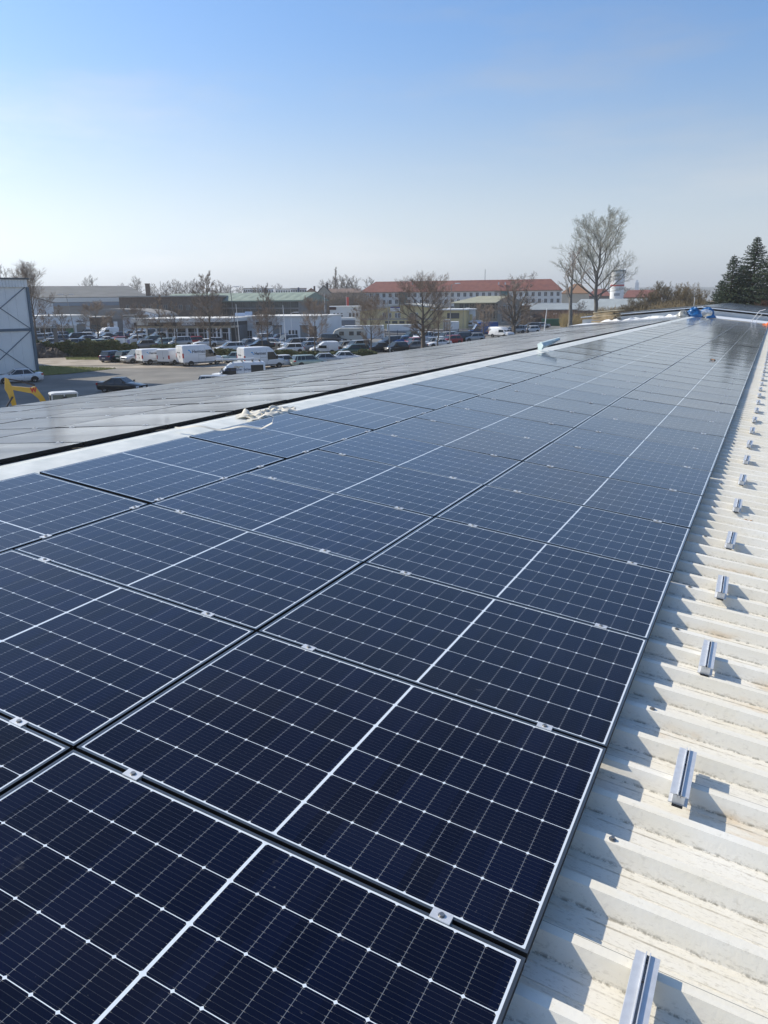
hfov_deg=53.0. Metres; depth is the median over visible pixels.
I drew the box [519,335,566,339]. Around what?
solar panel
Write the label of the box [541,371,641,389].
solar panel
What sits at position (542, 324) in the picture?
sedan
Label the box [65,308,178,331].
vaulted hall
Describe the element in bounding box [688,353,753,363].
solar panel
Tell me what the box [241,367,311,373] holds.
solar panel
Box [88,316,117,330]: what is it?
brick annex
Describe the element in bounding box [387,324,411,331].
trailer
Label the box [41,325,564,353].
parking lot
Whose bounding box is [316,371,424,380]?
solar panel
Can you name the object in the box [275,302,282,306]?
window
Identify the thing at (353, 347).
estate car
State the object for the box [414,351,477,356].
solar panel
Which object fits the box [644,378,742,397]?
solar panel
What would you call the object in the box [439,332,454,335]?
windows
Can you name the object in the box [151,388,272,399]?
solar panel
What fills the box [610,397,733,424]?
solar panel
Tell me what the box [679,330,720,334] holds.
solar panel
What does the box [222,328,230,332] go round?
shop window
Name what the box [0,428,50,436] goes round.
solar panel
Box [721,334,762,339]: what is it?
solar panel
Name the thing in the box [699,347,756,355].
solar panel
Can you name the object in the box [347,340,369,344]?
windows
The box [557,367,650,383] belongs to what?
solar panel
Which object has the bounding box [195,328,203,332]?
shop window
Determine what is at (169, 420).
solar panel
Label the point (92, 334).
hatchback
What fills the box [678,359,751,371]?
solar panel
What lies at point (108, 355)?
hatchback
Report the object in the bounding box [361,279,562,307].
red roof block
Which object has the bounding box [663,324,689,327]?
solar panel
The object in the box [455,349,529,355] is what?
solar panel
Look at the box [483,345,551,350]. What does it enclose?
solar panel
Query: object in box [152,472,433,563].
solar panel
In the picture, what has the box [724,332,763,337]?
solar panel
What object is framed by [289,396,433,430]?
solar panel
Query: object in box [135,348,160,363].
delivery van
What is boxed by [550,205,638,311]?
tall tree
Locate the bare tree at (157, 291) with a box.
[150,283,160,295]
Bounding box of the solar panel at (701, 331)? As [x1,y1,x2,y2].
[681,329,721,333]
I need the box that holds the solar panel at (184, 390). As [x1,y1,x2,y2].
[126,386,229,395]
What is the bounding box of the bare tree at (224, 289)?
[223,285,233,292]
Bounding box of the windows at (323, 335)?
[320,334,340,337]
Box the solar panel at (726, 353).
[696,349,755,358]
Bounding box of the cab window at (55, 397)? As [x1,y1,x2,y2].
[50,394,76,399]
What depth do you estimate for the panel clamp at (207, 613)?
3.95 m
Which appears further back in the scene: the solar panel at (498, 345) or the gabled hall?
the gabled hall
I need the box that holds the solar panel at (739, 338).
[719,335,761,340]
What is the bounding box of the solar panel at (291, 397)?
[188,391,329,403]
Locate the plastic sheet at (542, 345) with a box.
[537,337,559,349]
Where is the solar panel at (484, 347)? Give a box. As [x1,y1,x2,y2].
[456,345,510,349]
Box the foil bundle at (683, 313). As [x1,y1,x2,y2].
[676,310,688,316]
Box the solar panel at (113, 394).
[64,389,164,398]
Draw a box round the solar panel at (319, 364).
[290,361,350,366]
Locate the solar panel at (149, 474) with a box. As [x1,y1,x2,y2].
[40,437,283,504]
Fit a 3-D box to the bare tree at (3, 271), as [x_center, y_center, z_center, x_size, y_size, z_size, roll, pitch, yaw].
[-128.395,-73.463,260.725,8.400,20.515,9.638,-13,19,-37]
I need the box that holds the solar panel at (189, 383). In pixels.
[149,379,232,386]
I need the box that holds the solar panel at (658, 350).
[626,346,689,355]
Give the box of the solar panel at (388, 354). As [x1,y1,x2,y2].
[360,352,411,356]
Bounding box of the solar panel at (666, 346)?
[638,342,696,350]
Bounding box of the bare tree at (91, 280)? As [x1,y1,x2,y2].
[78,275,97,285]
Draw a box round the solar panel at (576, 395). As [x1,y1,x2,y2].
[502,382,621,406]
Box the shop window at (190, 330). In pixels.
[188,328,194,332]
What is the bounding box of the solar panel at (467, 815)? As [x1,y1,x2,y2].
[76,632,605,962]
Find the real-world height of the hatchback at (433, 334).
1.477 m
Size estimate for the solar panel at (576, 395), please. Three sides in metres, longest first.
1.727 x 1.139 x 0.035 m
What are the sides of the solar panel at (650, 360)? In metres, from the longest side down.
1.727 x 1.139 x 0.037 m
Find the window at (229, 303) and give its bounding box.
[227,302,234,306]
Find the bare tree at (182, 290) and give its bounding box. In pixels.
[175,282,191,293]
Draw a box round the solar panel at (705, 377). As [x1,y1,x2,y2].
[660,369,746,384]
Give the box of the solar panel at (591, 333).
[561,332,611,336]
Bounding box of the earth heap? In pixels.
[36,342,73,357]
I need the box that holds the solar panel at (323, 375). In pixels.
[274,371,366,379]
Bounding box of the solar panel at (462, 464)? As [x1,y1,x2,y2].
[318,431,520,485]
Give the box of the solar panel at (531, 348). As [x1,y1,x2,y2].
[472,347,537,352]
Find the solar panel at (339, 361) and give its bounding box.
[311,358,371,363]
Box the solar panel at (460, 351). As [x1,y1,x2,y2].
[427,349,488,354]
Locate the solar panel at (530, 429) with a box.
[414,406,573,443]
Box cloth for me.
[235,405,297,419]
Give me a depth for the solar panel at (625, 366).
17.64 m
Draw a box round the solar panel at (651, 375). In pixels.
[568,363,658,378]
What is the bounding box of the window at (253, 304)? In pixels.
[251,302,258,306]
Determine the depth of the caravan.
132.40 m
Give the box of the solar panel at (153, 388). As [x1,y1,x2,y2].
[106,384,198,392]
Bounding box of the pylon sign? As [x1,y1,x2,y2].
[51,324,57,341]
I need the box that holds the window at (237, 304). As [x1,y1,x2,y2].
[235,302,242,306]
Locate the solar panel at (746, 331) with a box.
[728,329,764,333]
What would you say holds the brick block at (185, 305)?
on the ground at (155, 363)
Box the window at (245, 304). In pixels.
[243,302,250,306]
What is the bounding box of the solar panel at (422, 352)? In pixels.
[391,350,450,355]
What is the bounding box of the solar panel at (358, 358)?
[333,356,384,360]
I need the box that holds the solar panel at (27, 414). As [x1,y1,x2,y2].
[0,408,92,418]
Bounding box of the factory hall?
[29,286,145,314]
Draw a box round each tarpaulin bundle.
[687,307,701,316]
[701,307,716,317]
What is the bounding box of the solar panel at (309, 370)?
[266,367,346,374]
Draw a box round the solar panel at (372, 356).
[346,354,397,358]
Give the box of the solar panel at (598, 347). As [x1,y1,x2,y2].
[570,343,622,351]
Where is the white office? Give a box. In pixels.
[329,306,360,324]
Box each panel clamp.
[9,716,28,726]
[38,557,50,561]
[40,534,51,539]
[122,768,143,780]
[200,611,214,616]
[301,644,315,650]
[319,549,330,552]
[400,570,410,574]
[429,907,453,924]
[536,721,552,730]
[594,623,606,628]
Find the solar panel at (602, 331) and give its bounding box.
[577,330,621,333]
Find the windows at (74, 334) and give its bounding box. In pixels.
[68,333,86,336]
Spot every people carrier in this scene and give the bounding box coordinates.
[141,335,163,340]
[144,329,158,334]
[166,336,192,344]
[252,333,274,339]
[280,337,306,347]
[343,339,369,347]
[413,331,433,339]
[437,331,455,336]
[453,332,470,340]
[509,325,525,332]
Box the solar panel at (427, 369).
[345,366,447,375]
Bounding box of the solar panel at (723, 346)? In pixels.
[705,344,758,351]
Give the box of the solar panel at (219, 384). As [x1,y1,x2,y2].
[172,380,266,388]
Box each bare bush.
[616,304,637,315]
[623,297,648,311]
[633,288,667,307]
[653,280,673,306]
[660,288,685,307]
[671,281,701,306]
[686,289,708,305]
[695,299,713,305]
[754,299,767,305]
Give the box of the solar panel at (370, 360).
[338,358,401,363]
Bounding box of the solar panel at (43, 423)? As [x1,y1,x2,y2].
[0,415,120,428]
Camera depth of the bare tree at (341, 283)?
330.29 m
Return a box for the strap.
[175,413,273,430]
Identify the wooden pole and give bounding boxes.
[387,300,390,351]
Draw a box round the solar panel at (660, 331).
[642,329,671,333]
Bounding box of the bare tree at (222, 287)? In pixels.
[214,281,229,292]
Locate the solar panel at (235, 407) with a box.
[135,400,286,413]
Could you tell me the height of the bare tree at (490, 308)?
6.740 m
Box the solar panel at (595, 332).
[572,331,616,334]
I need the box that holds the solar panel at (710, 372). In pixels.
[668,365,748,379]
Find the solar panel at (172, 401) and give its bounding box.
[100,395,232,407]
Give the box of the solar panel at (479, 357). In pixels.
[422,355,501,361]
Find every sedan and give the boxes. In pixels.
[0,368,43,383]
[42,338,63,343]
[80,335,98,339]
[112,332,129,337]
[128,335,143,341]
[222,351,236,362]
[241,338,255,344]
[246,340,274,347]
[266,338,283,346]
[302,341,316,349]
[316,353,344,360]
[334,351,359,358]
[368,342,387,350]
[393,336,409,341]
[407,340,427,348]
[539,322,550,327]
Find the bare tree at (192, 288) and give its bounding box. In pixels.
[183,279,199,293]
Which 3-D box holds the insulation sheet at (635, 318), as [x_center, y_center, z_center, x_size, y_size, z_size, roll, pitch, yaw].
[19.482,-15.145,60.262,1.586,0.188,1.489,2,15,27]
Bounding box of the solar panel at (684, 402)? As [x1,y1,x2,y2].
[624,390,736,413]
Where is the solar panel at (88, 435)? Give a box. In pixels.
[0,425,166,444]
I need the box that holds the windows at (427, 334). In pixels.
[414,332,433,335]
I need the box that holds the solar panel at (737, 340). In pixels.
[714,338,760,343]
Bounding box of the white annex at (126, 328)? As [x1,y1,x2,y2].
[123,315,149,331]
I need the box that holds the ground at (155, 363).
[68,300,711,368]
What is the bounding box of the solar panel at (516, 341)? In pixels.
[494,340,537,343]
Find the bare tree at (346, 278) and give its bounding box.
[341,274,355,287]
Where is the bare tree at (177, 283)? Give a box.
[167,280,181,295]
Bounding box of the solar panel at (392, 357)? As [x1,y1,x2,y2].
[359,355,420,360]
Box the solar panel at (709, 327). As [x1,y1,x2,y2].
[693,326,727,329]
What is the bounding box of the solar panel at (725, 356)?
[692,351,754,360]
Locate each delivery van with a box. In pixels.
[96,327,118,334]
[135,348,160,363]
[156,348,176,364]
[176,344,222,365]
[237,346,284,367]
[309,341,338,352]
[468,320,480,326]
[468,322,497,334]
[488,327,513,336]
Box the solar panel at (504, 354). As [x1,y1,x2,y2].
[439,352,516,358]
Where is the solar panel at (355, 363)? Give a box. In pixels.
[319,360,389,366]
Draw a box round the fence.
[385,328,511,336]
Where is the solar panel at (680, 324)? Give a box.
[668,323,692,325]
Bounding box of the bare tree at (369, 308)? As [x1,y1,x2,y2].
[349,294,392,349]
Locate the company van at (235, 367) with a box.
[211,358,264,374]
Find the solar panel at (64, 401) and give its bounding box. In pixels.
[10,396,119,406]
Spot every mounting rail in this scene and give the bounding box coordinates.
[619,949,659,1023]
[668,747,696,808]
[697,639,716,676]
[714,574,728,600]
[724,531,736,549]
[732,498,742,512]
[738,474,746,485]
[742,455,750,464]
[746,440,752,447]
[749,427,754,433]
[752,416,757,422]
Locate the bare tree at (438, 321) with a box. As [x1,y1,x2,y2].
[425,304,451,345]
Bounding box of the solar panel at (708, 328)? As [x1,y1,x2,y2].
[690,326,726,330]
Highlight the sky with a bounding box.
[0,0,767,293]
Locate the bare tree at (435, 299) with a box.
[388,270,457,347]
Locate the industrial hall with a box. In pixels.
[0,317,767,1023]
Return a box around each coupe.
[95,333,117,337]
[96,377,147,391]
[99,336,111,338]
[191,338,216,346]
[427,338,452,346]
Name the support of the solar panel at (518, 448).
on the industrial hall
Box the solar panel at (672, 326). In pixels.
[659,325,685,328]
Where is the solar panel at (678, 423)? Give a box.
[594,406,729,436]
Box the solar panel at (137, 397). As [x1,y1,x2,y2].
[79,392,191,402]
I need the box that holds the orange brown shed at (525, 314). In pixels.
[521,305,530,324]
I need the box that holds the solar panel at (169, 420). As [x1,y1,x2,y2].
[55,411,233,427]
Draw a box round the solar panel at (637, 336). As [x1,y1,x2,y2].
[617,334,655,339]
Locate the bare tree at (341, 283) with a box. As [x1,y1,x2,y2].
[334,274,349,288]
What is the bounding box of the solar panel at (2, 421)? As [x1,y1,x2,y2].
[0,418,32,423]
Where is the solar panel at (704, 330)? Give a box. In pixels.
[684,328,723,332]
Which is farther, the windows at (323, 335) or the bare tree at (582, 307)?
the bare tree at (582, 307)
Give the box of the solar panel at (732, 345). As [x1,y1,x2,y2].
[707,342,758,349]
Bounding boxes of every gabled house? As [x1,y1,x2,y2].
[306,286,315,291]
[317,283,330,298]
[496,294,522,325]
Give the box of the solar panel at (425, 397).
[359,384,478,409]
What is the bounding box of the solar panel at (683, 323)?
[671,322,695,324]
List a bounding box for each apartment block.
[243,288,256,292]
[257,287,273,292]
[275,288,289,291]
[290,287,306,291]
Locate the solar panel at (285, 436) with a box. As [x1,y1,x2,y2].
[189,413,371,459]
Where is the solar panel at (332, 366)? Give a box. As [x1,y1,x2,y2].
[292,363,370,370]
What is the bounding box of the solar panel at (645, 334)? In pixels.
[625,332,661,337]
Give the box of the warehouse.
[0,278,38,373]
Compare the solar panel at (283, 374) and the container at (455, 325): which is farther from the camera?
the container at (455, 325)
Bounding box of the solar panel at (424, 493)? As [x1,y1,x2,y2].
[248,450,483,517]
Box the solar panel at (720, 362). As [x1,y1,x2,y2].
[683,356,752,367]
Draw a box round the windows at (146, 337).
[142,336,163,339]
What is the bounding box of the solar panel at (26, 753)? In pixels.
[0,715,69,795]
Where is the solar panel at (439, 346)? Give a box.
[417,344,464,348]
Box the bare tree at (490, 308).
[471,302,496,333]
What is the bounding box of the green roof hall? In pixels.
[169,292,328,315]
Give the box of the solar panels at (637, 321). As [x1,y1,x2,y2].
[558,317,683,328]
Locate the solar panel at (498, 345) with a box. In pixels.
[470,343,521,347]
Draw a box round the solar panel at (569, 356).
[536,350,597,361]
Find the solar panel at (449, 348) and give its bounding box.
[425,346,475,350]
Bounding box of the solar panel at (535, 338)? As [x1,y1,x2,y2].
[513,337,554,340]
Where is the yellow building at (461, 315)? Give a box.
[359,303,476,328]
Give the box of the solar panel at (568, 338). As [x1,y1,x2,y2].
[538,336,593,340]
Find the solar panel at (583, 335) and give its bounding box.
[555,333,605,337]
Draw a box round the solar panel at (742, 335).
[722,333,762,338]
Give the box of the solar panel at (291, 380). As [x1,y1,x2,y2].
[237,376,338,385]
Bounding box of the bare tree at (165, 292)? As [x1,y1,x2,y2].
[156,280,174,295]
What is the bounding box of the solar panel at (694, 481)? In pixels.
[523,443,711,497]
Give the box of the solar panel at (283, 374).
[239,371,321,378]
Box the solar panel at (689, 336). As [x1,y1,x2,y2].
[666,334,712,339]
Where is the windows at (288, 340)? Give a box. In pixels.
[285,338,306,342]
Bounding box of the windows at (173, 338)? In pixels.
[170,337,191,340]
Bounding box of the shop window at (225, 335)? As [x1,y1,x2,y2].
[222,333,231,340]
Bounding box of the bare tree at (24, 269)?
[6,259,57,339]
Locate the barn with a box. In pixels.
[577,298,649,315]
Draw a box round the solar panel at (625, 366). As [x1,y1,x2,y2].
[581,359,665,373]
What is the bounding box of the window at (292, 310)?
[291,309,298,313]
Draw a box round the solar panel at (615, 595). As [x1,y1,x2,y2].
[366,517,672,642]
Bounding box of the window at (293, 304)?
[291,302,298,306]
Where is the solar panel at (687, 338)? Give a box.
[663,335,710,341]
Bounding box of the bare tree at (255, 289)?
[250,285,262,292]
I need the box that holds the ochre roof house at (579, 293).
[562,284,588,302]
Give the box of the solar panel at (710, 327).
[693,325,727,328]
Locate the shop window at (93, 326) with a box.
[90,325,102,330]
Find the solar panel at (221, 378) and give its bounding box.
[184,375,258,381]
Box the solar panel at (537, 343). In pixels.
[511,341,570,345]
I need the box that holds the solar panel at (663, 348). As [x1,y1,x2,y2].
[632,344,693,353]
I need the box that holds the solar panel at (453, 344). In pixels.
[432,343,471,346]
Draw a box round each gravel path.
[38,357,153,365]
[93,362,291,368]
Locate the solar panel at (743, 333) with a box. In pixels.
[725,331,763,336]
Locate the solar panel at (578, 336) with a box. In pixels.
[550,334,599,338]
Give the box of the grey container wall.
[341,318,354,325]
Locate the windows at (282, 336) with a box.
[279,335,297,338]
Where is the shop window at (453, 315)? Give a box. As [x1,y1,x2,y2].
[447,313,458,317]
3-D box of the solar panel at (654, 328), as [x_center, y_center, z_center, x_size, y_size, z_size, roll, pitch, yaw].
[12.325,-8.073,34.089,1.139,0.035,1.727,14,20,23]
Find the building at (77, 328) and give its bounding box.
[33,314,89,333]
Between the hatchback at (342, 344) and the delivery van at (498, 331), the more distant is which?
the delivery van at (498, 331)
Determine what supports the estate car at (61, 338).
on the parking lot
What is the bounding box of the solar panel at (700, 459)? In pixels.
[552,428,718,471]
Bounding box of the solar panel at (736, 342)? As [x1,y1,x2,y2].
[712,339,760,345]
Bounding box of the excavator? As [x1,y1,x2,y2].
[5,378,78,406]
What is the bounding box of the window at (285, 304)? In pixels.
[283,302,290,306]
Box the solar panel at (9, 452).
[0,442,82,463]
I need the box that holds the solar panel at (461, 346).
[438,344,487,348]
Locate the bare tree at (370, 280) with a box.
[363,276,373,287]
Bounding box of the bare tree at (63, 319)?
[47,305,71,340]
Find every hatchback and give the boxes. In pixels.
[57,331,68,334]
[85,332,99,336]
[98,350,117,361]
[110,336,126,342]
[113,350,129,361]
[130,330,145,336]
[137,339,156,348]
[191,336,202,341]
[211,337,231,345]
[272,354,291,366]
[274,333,287,337]
[276,343,304,351]
[305,337,320,343]
[339,340,350,349]
[383,341,409,351]
[405,337,420,341]
[427,332,440,337]
[444,335,462,342]
[465,333,485,340]
[526,325,539,332]
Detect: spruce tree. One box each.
[704,280,725,304]
[712,254,749,303]
[716,237,767,305]
[719,267,756,300]
[738,255,767,305]
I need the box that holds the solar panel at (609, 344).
[585,340,631,347]
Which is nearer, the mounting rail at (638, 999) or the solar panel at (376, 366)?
the mounting rail at (638, 999)
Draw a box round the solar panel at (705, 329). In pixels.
[687,327,724,331]
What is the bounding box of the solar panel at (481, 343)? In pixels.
[458,341,505,345]
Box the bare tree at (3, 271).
[0,265,9,277]
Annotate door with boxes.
[273,326,281,334]
[300,326,307,337]
[309,326,316,336]
[469,309,475,327]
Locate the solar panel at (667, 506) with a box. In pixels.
[487,462,702,528]
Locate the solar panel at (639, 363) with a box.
[593,356,671,368]
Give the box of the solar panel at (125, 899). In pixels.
[0,750,525,1023]
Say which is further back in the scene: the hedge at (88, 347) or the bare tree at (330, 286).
the bare tree at (330, 286)
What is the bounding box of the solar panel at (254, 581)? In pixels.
[14,504,361,632]
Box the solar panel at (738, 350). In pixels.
[702,345,757,353]
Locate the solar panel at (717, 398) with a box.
[635,384,739,405]
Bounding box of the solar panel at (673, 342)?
[648,339,703,346]
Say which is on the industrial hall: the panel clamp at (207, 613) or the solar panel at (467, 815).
the solar panel at (467, 815)
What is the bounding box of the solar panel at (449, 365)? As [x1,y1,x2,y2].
[373,362,467,370]
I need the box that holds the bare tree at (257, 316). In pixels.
[248,308,272,345]
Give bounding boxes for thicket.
[320,288,372,313]
[520,309,577,324]
[558,312,593,326]
[596,299,715,315]
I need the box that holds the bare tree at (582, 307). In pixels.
[574,301,589,317]
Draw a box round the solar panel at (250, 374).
[212,371,284,377]
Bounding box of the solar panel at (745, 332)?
[727,330,763,335]
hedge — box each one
[36,338,137,356]
[150,343,178,348]
[214,348,236,355]
[274,348,376,355]
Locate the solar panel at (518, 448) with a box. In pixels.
[372,418,550,461]
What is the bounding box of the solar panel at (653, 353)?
[618,348,685,358]
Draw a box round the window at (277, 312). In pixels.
[275,309,282,313]
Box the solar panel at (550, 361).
[514,355,581,367]
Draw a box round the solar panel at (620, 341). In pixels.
[597,338,640,344]
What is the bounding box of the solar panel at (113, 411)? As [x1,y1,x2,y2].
[38,404,184,417]
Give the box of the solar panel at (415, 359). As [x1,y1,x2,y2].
[378,356,449,362]
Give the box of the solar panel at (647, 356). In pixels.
[611,350,680,361]
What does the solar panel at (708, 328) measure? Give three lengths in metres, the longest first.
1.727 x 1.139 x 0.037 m
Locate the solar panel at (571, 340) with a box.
[522,339,578,343]
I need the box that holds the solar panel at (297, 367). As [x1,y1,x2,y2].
[262,364,331,370]
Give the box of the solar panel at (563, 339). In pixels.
[533,337,586,341]
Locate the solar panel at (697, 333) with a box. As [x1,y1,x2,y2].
[676,330,718,336]
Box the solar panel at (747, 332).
[729,330,764,334]
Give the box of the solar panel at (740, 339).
[716,336,761,342]
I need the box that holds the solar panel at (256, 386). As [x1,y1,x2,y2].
[199,381,311,391]
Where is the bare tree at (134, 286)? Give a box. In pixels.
[128,276,144,293]
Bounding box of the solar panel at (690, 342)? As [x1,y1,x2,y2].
[654,338,705,344]
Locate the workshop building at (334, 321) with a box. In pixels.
[229,312,342,338]
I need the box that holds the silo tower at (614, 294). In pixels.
[610,270,625,298]
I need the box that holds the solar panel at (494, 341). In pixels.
[472,340,512,343]
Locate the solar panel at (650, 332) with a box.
[634,330,667,335]
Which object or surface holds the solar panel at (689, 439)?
on the industrial hall
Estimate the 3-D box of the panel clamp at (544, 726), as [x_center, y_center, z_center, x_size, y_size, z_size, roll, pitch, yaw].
[0.677,0.927,3.259,0.064,0.060,0.038,13,20,22]
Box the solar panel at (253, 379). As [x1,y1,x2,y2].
[205,375,297,383]
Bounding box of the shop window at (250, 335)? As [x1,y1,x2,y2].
[247,330,252,338]
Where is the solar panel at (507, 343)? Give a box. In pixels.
[482,341,532,345]
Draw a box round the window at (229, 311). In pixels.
[227,309,234,315]
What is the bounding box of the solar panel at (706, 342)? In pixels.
[657,336,707,343]
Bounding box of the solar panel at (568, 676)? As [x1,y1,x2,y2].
[258,563,647,752]
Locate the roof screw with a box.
[609,836,615,841]
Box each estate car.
[37,333,50,340]
[44,334,69,340]
[68,338,84,342]
[81,329,96,331]
[155,338,171,344]
[198,374,226,378]
[214,341,245,349]
[289,354,325,365]
[338,344,369,351]
[377,336,400,343]
[402,331,419,336]
[425,337,443,346]
[525,322,540,327]
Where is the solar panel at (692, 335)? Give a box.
[669,333,713,338]
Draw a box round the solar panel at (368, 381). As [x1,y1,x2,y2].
[277,377,397,387]
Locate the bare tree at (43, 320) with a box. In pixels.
[34,303,51,338]
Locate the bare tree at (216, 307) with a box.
[188,271,237,348]
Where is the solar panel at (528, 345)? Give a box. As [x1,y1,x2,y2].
[500,342,561,347]
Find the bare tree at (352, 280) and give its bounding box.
[344,275,360,287]
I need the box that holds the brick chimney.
[145,283,150,295]
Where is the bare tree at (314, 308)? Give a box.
[299,295,331,350]
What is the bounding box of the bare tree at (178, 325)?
[163,300,188,343]
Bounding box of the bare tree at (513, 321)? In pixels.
[493,270,542,334]
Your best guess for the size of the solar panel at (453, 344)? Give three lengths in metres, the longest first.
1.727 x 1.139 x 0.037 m
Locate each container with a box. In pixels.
[344,325,383,338]
[443,319,449,329]
[451,321,458,330]
[542,319,560,325]
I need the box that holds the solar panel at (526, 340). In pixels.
[500,338,549,342]
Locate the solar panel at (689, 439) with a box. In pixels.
[576,416,724,452]
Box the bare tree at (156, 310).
[143,294,171,343]
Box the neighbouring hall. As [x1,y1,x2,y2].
[571,306,767,326]
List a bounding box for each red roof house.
[589,289,609,298]
[623,290,661,302]
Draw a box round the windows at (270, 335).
[254,334,273,337]
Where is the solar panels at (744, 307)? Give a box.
[589,303,767,315]
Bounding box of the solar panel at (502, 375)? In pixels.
[454,367,540,383]
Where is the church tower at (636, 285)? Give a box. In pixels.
[635,280,638,289]
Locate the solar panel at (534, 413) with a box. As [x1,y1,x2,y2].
[450,397,591,427]
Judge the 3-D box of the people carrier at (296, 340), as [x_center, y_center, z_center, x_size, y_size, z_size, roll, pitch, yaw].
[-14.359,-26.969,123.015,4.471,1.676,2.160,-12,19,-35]
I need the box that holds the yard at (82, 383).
[0,368,268,407]
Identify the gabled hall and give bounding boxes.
[30,296,53,314]
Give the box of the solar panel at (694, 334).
[672,331,716,337]
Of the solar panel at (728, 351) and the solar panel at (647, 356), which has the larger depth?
the solar panel at (728, 351)
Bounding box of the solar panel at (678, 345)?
[645,341,699,348]
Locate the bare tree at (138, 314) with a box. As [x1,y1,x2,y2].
[117,302,148,340]
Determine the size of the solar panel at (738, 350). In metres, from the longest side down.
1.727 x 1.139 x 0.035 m
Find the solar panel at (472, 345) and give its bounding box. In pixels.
[452,343,493,346]
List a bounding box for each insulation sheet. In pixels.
[601,319,621,321]
[622,317,639,320]
[640,316,664,318]
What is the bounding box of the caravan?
[333,328,365,340]
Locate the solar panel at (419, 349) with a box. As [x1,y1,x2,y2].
[397,348,437,351]
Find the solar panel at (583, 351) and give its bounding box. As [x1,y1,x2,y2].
[554,347,610,355]
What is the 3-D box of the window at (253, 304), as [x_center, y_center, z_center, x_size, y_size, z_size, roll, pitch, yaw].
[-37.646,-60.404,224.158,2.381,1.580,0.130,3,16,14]
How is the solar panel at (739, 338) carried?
on the industrial hall
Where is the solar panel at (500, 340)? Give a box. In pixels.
[478,338,524,342]
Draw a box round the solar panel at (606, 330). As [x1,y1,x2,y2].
[583,329,626,332]
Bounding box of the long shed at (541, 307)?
[522,303,578,318]
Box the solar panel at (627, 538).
[436,485,689,576]
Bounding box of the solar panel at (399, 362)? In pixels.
[353,359,432,366]
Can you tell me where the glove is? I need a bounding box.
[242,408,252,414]
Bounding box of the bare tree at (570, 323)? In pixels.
[557,246,591,326]
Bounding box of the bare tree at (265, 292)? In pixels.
[255,283,281,342]
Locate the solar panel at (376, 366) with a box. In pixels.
[327,363,410,370]
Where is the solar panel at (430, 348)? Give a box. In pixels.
[404,346,451,350]
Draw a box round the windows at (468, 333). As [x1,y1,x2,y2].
[453,332,470,335]
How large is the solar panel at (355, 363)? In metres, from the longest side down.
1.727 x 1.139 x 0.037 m
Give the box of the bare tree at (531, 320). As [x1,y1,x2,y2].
[519,309,537,332]
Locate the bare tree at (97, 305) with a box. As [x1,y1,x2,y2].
[75,300,116,337]
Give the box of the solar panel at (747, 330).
[730,328,764,332]
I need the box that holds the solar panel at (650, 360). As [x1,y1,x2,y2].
[602,353,676,364]
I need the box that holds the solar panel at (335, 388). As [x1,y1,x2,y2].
[240,383,366,394]
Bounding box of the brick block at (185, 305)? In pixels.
[118,295,227,316]
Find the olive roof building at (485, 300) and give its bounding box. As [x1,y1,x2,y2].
[451,296,524,321]
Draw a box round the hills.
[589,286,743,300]
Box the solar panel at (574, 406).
[477,389,607,415]
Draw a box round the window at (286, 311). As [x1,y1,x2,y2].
[283,309,290,313]
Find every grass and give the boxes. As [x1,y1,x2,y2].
[34,365,113,374]
[66,355,98,359]
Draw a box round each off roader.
[68,332,86,337]
[120,349,135,362]
[278,334,298,340]
[320,334,346,341]
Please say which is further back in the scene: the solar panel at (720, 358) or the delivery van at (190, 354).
the delivery van at (190, 354)
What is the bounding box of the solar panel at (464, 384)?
[413,374,513,394]
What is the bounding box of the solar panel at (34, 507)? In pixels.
[0,473,147,552]
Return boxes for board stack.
[591,310,621,322]
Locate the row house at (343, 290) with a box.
[328,288,360,299]
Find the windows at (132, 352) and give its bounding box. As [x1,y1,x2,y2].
[127,350,135,354]
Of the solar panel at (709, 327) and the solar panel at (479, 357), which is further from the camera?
the solar panel at (709, 327)
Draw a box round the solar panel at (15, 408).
[0,403,71,411]
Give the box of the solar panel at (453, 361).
[400,358,485,365]
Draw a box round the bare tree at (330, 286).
[325,277,339,288]
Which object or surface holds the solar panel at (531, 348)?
on the industrial hall
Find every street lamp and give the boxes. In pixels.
[58,294,74,332]
[230,286,238,340]
[449,283,459,343]
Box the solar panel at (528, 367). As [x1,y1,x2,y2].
[486,360,563,374]
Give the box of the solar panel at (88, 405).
[25,400,143,410]
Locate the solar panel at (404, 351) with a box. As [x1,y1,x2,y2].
[382,349,431,353]
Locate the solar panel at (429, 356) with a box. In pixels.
[396,353,465,359]
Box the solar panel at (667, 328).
[655,326,680,329]
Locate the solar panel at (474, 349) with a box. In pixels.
[445,346,505,351]
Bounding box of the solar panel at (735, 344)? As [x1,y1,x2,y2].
[710,340,759,347]
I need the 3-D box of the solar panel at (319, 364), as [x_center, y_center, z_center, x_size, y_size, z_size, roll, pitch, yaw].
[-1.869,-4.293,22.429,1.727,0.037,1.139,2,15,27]
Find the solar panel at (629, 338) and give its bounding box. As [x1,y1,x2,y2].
[608,336,648,341]
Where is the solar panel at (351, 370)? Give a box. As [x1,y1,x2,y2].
[303,367,388,374]
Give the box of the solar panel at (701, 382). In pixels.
[653,374,744,390]
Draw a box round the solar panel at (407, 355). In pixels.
[378,352,438,357]
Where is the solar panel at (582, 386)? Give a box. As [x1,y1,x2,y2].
[523,376,632,396]
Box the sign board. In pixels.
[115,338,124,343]
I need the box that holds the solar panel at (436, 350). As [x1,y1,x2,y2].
[412,348,462,352]
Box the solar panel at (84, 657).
[0,550,253,750]
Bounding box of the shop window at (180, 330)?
[177,328,185,332]
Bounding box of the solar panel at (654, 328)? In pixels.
[646,327,677,331]
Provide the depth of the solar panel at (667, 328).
35.60 m
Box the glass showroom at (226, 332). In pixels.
[131,316,247,340]
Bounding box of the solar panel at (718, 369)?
[673,362,749,375]

